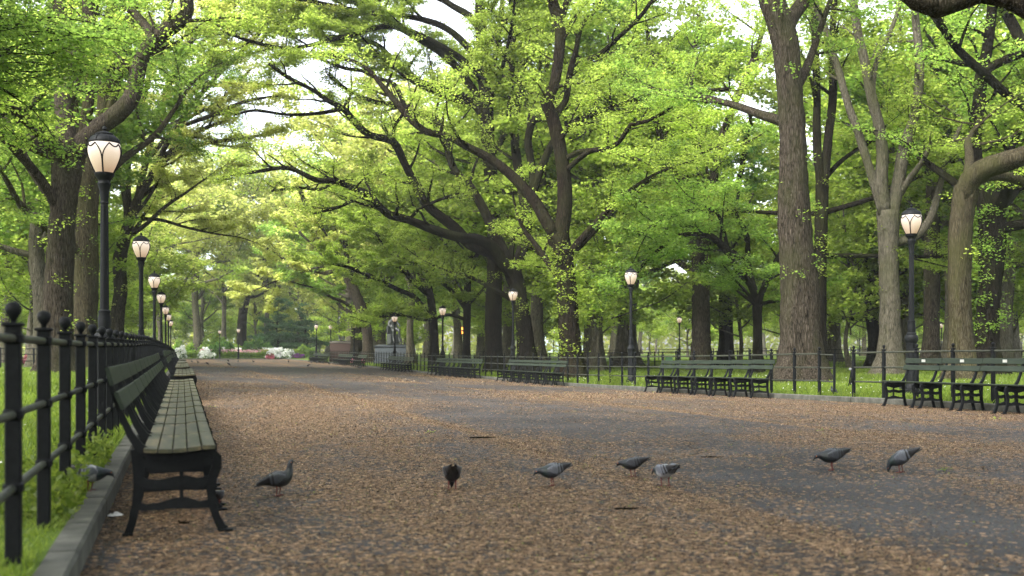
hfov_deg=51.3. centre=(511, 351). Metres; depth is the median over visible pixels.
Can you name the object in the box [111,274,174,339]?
elm tree
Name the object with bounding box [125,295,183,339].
maple tree
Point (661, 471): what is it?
pigeon
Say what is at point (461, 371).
park bench
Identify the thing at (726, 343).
elm tree
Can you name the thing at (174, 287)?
maple tree
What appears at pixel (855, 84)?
elm tree
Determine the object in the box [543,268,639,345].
maple tree
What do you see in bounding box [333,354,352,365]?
park bench
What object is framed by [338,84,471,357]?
elm tree
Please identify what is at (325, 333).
maple tree
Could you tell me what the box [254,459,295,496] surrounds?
pigeon
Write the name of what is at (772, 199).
maple tree
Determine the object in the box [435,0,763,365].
elm tree
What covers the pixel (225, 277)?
elm tree
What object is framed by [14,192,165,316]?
maple tree
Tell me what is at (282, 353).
azalea
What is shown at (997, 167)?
elm tree
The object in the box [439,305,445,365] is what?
street lamp
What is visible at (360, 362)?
park bench
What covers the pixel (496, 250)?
elm tree
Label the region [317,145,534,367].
maple tree
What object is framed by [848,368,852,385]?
cable lock
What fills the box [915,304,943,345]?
maple tree
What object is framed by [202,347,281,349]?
tulips
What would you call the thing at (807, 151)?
elm tree
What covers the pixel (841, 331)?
maple tree
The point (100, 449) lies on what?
weeds
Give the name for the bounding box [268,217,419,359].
elm tree
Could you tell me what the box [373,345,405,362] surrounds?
pedestal
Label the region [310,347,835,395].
iron fence
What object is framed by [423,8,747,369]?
elm tree
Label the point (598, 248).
maple tree
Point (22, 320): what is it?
maple tree
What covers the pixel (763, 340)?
elm tree
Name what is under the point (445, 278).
elm tree
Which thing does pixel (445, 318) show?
elm tree
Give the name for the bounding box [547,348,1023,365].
fence
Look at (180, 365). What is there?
park bench
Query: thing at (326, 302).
elm tree
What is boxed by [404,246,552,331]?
maple tree
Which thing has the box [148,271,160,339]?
street lamp
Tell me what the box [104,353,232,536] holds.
park bench
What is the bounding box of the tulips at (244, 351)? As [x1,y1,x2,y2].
[200,349,268,352]
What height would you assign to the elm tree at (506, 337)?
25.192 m
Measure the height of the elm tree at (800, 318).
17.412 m
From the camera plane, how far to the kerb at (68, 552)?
5.54 m
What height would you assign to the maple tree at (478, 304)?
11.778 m
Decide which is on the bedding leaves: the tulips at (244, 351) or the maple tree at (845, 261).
the tulips at (244, 351)
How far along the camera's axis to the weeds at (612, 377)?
36.16 m
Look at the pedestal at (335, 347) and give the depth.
104.99 m
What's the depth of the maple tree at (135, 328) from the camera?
129.64 m
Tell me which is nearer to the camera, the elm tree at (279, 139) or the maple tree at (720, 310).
the maple tree at (720, 310)
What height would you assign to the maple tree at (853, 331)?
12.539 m
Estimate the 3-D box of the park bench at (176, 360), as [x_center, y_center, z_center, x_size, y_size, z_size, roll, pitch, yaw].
[-14.154,0.426,45.578,0.675,0.946,9.434,0,0,-17]
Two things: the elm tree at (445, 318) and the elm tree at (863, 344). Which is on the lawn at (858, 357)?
the elm tree at (863, 344)
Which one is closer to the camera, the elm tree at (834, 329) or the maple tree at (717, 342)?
the elm tree at (834, 329)
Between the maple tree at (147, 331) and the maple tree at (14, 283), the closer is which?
the maple tree at (14, 283)
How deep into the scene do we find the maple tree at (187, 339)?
189.19 m
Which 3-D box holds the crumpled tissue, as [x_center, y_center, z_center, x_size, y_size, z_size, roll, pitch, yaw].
[-2.414,0.983,6.492,0.093,0.025,0.077,0,0,-17]
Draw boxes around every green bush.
[172,337,196,351]
[197,332,226,350]
[208,340,234,356]
[242,335,273,352]
[297,344,319,357]
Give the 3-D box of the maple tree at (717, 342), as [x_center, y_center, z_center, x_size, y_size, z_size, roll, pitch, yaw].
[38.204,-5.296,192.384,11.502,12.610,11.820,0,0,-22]
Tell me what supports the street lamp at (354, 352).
on the lawn at (858, 357)
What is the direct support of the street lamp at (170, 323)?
on the lawn at (44, 553)
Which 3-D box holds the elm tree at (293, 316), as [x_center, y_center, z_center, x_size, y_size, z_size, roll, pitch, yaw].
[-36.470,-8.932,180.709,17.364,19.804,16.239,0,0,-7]
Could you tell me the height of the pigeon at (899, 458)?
0.230 m
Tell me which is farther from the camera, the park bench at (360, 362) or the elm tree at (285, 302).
the elm tree at (285, 302)
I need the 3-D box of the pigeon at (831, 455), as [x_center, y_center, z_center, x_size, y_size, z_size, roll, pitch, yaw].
[2.706,0.906,9.009,0.330,0.187,0.154,0,0,-3]
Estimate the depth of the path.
7.87 m
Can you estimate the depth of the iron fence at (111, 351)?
5.38 m
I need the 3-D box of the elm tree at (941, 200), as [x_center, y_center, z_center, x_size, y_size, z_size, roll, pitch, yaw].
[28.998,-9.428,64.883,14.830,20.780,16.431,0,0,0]
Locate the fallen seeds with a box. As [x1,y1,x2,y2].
[82,365,1023,575]
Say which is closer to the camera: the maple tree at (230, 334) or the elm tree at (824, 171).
the elm tree at (824, 171)
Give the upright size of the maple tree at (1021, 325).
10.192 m
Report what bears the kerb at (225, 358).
on the ground at (554, 352)
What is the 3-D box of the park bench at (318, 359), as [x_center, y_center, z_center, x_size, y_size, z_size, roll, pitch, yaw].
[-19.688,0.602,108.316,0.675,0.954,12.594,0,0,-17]
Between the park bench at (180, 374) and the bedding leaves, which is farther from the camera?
the bedding leaves
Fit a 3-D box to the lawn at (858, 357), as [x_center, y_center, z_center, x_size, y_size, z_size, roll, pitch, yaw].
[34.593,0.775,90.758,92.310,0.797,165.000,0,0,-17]
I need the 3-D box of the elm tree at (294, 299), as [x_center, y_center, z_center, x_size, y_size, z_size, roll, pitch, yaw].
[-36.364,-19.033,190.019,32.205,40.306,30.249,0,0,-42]
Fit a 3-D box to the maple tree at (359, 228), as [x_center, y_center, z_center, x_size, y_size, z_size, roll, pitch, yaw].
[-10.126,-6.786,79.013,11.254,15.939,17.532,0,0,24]
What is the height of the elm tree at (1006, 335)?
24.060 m
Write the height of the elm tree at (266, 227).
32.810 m
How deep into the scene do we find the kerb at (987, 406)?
24.63 m
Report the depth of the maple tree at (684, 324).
109.83 m
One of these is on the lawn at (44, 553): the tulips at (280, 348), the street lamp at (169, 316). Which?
the street lamp at (169, 316)
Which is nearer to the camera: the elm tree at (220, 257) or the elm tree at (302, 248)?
the elm tree at (302, 248)
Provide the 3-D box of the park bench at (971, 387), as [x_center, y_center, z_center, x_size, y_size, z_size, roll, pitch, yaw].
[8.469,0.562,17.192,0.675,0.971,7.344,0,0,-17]
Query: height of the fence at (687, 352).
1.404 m
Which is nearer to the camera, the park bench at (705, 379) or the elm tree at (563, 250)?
the park bench at (705, 379)
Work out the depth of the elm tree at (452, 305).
119.96 m
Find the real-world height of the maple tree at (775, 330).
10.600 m
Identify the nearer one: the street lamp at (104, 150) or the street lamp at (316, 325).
the street lamp at (104, 150)
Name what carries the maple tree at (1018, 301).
on the lawn at (858, 357)
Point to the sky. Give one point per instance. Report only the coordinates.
(436, 10)
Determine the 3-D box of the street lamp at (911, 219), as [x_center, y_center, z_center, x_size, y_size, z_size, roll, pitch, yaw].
[8.767,-1.163,23.409,0.457,4.162,0.459,0,0,29]
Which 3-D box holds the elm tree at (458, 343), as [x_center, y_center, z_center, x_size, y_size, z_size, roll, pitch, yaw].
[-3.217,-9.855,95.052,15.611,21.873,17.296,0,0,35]
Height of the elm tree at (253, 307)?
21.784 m
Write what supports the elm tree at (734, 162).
on the lawn at (858, 357)
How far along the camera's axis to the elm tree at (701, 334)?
57.59 m
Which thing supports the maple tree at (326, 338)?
on the far lawn
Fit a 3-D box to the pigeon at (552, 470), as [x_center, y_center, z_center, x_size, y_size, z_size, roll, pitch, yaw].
[0.306,0.914,7.968,0.300,0.170,0.140,0,0,-9]
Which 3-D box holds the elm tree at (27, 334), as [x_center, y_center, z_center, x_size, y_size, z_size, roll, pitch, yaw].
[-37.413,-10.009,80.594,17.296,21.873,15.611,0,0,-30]
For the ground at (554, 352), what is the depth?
443.96 m
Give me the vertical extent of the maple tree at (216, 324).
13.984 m
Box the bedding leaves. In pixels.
[187,351,298,357]
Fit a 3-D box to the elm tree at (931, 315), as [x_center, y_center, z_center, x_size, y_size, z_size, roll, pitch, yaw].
[20.898,-12.772,54.241,19.906,27.681,16.028,0,0,-1]
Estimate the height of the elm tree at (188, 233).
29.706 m
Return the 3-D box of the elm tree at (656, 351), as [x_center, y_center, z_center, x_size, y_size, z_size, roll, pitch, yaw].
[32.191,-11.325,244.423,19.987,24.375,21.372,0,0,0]
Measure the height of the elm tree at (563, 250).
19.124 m
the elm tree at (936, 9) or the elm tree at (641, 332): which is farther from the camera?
the elm tree at (641, 332)
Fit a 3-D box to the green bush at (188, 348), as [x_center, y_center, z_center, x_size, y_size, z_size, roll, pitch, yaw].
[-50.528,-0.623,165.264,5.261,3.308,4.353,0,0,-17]
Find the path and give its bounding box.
[79,359,1023,575]
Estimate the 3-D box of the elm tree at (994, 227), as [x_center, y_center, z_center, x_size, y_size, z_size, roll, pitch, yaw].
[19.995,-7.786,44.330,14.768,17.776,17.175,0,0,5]
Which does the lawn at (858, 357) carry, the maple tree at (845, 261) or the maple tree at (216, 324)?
the maple tree at (845, 261)
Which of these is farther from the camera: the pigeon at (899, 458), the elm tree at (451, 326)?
the elm tree at (451, 326)
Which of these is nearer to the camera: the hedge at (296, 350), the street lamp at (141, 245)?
the street lamp at (141, 245)
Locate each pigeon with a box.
[71,464,114,490]
[215,490,224,502]
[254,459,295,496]
[443,464,461,488]
[533,462,572,485]
[616,456,650,476]
[651,463,679,486]
[813,448,851,470]
[886,447,921,472]
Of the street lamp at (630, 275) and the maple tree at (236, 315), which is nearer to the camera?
the street lamp at (630, 275)
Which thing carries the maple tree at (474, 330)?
on the lawn at (858, 357)
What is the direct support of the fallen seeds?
on the path
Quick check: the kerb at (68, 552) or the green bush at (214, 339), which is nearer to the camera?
the kerb at (68, 552)
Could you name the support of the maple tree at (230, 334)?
on the far lawn
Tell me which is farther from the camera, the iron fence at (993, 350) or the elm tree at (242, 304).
the elm tree at (242, 304)
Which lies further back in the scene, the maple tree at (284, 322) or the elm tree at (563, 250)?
the maple tree at (284, 322)
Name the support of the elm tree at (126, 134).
on the lawn at (44, 553)
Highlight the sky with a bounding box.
[4,0,1023,350]
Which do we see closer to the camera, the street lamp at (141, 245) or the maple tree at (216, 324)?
the street lamp at (141, 245)
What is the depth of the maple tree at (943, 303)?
59.62 m
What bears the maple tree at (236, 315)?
on the far lawn
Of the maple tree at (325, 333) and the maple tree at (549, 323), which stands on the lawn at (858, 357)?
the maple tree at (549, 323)
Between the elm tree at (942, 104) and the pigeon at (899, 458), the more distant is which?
the elm tree at (942, 104)
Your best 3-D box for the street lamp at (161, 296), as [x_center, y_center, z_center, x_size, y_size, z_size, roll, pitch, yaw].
[-17.919,-1.082,54.500,0.457,4.162,0.459,0,0,-10]
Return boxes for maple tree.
[0,147,139,344]
[0,288,28,334]
[0,291,28,324]
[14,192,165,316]
[98,208,218,334]
[99,296,152,338]
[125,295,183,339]
[149,300,209,346]
[170,292,236,339]
[204,304,249,343]
[208,290,272,341]
[236,302,275,341]
[272,303,304,333]
[282,153,459,365]
[293,299,337,354]
[306,295,345,341]
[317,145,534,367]
[329,265,429,343]
[386,301,453,356]
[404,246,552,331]
[450,283,516,344]
[452,218,600,334]
[502,277,557,336]
[515,166,721,370]
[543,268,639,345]
[604,287,657,337]
[636,281,689,354]
[637,262,718,354]
[640,170,841,364]
[684,295,751,339]
[710,177,854,334]
[711,319,747,348]
[733,299,779,339]
[751,153,976,368]
[762,315,779,337]
[776,307,863,336]
[812,210,944,328]
[828,181,975,328]
[841,306,867,351]
[841,306,915,340]
[851,195,1023,327]
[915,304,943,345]
[916,309,943,346]
[940,196,1023,332]
[1018,283,1023,339]
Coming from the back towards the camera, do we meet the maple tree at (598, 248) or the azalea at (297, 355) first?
the azalea at (297, 355)
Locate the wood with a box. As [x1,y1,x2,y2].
[22,277,1023,354]
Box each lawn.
[0,363,167,575]
[288,354,1023,402]
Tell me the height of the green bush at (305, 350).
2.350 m
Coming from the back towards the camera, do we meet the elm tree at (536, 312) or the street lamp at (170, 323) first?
the street lamp at (170, 323)
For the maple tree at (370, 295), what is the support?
on the lawn at (858, 357)
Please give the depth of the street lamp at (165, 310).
68.44 m
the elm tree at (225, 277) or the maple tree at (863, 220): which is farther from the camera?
the elm tree at (225, 277)
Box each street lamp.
[86,126,121,412]
[132,233,150,335]
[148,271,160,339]
[157,290,165,341]
[162,304,168,344]
[167,313,171,345]
[169,320,172,347]
[218,330,220,357]
[237,328,239,358]
[314,323,317,350]
[353,327,355,359]
[392,317,397,365]
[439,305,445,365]
[508,287,517,369]
[624,266,636,382]
[677,316,681,358]
[900,204,922,393]
[940,323,943,347]
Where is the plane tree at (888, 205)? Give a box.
[787,0,987,375]
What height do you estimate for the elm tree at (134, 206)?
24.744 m
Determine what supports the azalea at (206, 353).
on the far lawn
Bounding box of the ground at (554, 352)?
[416,351,1023,355]
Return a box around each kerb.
[33,358,178,575]
[179,358,283,358]
[284,358,1023,412]
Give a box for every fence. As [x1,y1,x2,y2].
[0,301,174,567]
[0,347,36,366]
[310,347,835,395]
[445,347,1021,361]
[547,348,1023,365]
[851,342,1023,402]
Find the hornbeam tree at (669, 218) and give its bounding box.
[575,136,852,373]
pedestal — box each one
[329,342,349,361]
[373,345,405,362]
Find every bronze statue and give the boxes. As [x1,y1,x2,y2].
[332,312,349,341]
[378,319,405,344]
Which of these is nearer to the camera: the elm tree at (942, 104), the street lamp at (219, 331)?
the elm tree at (942, 104)
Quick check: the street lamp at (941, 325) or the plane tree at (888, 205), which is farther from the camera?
the street lamp at (941, 325)
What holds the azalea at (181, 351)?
on the far lawn
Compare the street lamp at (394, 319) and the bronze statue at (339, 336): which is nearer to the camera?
the street lamp at (394, 319)
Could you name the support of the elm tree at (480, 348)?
on the lawn at (858, 357)
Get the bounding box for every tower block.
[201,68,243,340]
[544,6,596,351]
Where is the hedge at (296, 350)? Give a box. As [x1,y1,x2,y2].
[261,349,298,354]
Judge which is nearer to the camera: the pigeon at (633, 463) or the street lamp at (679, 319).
the pigeon at (633, 463)
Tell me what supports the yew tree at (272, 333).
on the far lawn
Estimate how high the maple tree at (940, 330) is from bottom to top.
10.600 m
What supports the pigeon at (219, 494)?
on the path
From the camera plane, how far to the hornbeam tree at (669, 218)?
47.59 m
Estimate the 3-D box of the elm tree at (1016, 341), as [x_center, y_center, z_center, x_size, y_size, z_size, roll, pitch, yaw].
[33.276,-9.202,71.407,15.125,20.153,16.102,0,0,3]
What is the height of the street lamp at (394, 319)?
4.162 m
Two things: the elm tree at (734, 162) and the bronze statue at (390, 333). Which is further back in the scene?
the bronze statue at (390, 333)
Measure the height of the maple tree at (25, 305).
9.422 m
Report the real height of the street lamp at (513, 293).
4.162 m
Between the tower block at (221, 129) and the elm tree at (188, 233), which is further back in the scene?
the tower block at (221, 129)
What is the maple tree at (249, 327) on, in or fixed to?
on the far lawn
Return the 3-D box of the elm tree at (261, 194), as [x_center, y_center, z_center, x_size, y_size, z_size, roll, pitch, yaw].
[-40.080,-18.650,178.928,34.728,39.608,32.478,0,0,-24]
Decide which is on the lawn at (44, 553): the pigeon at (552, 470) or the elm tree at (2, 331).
the elm tree at (2, 331)
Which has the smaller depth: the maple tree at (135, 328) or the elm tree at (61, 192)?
the elm tree at (61, 192)
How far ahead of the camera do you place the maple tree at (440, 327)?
149.46 m
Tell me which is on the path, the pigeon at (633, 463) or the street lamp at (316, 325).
the pigeon at (633, 463)
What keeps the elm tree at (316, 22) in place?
on the ground at (554, 352)
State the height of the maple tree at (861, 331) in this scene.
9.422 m
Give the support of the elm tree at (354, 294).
on the ground at (554, 352)
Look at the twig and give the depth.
6.75 m
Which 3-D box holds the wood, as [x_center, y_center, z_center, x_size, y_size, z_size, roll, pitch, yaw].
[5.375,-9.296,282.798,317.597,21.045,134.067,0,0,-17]
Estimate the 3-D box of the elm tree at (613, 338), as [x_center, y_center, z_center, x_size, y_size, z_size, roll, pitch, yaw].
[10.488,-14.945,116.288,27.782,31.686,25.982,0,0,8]
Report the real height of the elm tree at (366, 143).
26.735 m
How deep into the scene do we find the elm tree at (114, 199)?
63.63 m
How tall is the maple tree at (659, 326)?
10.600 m
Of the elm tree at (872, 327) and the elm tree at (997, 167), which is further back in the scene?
the elm tree at (872, 327)
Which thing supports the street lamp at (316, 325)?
on the lawn at (858, 357)
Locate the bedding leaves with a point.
(232, 354)
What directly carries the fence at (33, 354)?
on the lawn at (44, 553)
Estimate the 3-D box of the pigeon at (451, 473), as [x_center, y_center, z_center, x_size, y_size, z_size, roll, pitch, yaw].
[-0.433,0.908,7.759,0.140,0.209,0.251,0,0,-6]
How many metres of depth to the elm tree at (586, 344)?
70.82 m
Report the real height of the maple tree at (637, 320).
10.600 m
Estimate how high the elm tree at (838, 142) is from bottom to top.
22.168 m
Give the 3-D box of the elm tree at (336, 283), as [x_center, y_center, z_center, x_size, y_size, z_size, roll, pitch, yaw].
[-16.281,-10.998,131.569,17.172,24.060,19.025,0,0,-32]
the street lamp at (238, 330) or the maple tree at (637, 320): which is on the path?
the street lamp at (238, 330)
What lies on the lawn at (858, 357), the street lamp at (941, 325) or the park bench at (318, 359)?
the street lamp at (941, 325)
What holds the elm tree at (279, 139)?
on the lawn at (858, 357)
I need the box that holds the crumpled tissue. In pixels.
[107,512,122,516]
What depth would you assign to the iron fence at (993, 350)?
21.10 m
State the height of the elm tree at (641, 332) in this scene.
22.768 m
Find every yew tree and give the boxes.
[247,297,301,348]
[281,302,331,349]
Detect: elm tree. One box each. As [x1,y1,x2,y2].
[0,0,224,170]
[0,0,248,366]
[0,0,264,366]
[0,0,271,373]
[0,6,177,222]
[0,162,136,355]
[0,184,34,362]
[83,0,343,338]
[98,135,263,340]
[98,204,177,297]
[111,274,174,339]
[133,120,284,351]
[148,247,235,341]
[150,129,303,339]
[164,0,571,371]
[172,128,324,329]
[203,0,773,371]
[209,233,288,346]
[214,257,296,334]
[216,137,339,348]
[221,167,374,362]
[235,242,324,318]
[246,104,367,340]
[255,249,332,341]
[267,51,509,363]
[268,96,427,344]
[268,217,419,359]
[272,142,343,355]
[279,81,448,355]
[288,0,754,378]
[291,268,345,340]
[304,230,403,354]
[325,183,463,343]
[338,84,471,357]
[372,56,603,365]
[381,161,502,360]
[383,53,484,359]
[391,0,680,369]
[405,0,751,365]
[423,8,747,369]
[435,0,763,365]
[436,282,474,354]
[436,287,477,347]
[437,276,462,320]
[469,0,778,365]
[555,0,800,370]
[601,0,899,382]
[605,145,728,356]
[638,262,680,353]
[639,261,688,353]
[653,125,772,364]
[658,0,1023,357]
[702,0,867,362]
[746,92,870,218]
[747,135,942,366]
[756,0,1006,360]
[756,268,765,353]
[774,8,1023,357]
[806,0,1023,375]
[846,0,1023,365]
[857,5,1007,365]
[860,330,866,355]
[866,5,1023,254]
[891,71,1023,380]
[901,0,1023,18]
[915,12,1023,333]
[921,182,1022,357]
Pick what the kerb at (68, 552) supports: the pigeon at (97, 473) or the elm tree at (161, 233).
the pigeon at (97, 473)
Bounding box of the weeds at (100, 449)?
[0,427,113,523]
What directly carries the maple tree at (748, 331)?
on the lawn at (858, 357)
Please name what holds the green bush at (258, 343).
on the far lawn
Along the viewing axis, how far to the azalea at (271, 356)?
146.74 m
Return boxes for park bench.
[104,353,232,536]
[162,350,196,382]
[168,350,189,368]
[172,351,186,363]
[308,353,328,362]
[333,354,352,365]
[351,355,366,366]
[380,356,413,371]
[427,358,482,378]
[496,360,567,385]
[643,359,775,397]
[881,358,1023,413]
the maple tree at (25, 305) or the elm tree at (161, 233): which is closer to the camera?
the maple tree at (25, 305)
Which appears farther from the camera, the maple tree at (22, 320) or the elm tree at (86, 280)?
the maple tree at (22, 320)
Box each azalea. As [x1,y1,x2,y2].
[174,344,187,357]
[197,348,216,357]
[265,348,294,358]
[266,353,274,358]
[291,353,304,357]
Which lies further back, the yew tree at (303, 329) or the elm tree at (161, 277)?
the elm tree at (161, 277)
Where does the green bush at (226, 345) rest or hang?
on the far lawn
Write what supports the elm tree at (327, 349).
on the far lawn
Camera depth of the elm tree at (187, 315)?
184.57 m
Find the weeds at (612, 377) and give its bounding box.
[600,371,628,384]
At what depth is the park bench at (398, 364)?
68.03 m
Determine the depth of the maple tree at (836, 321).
73.44 m
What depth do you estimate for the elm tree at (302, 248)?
101.06 m
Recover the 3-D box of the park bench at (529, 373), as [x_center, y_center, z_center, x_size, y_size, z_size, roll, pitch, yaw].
[0.661,0.788,42.463,0.675,0.937,7.344,0,0,-17]
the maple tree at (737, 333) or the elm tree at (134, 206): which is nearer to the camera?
the elm tree at (134, 206)

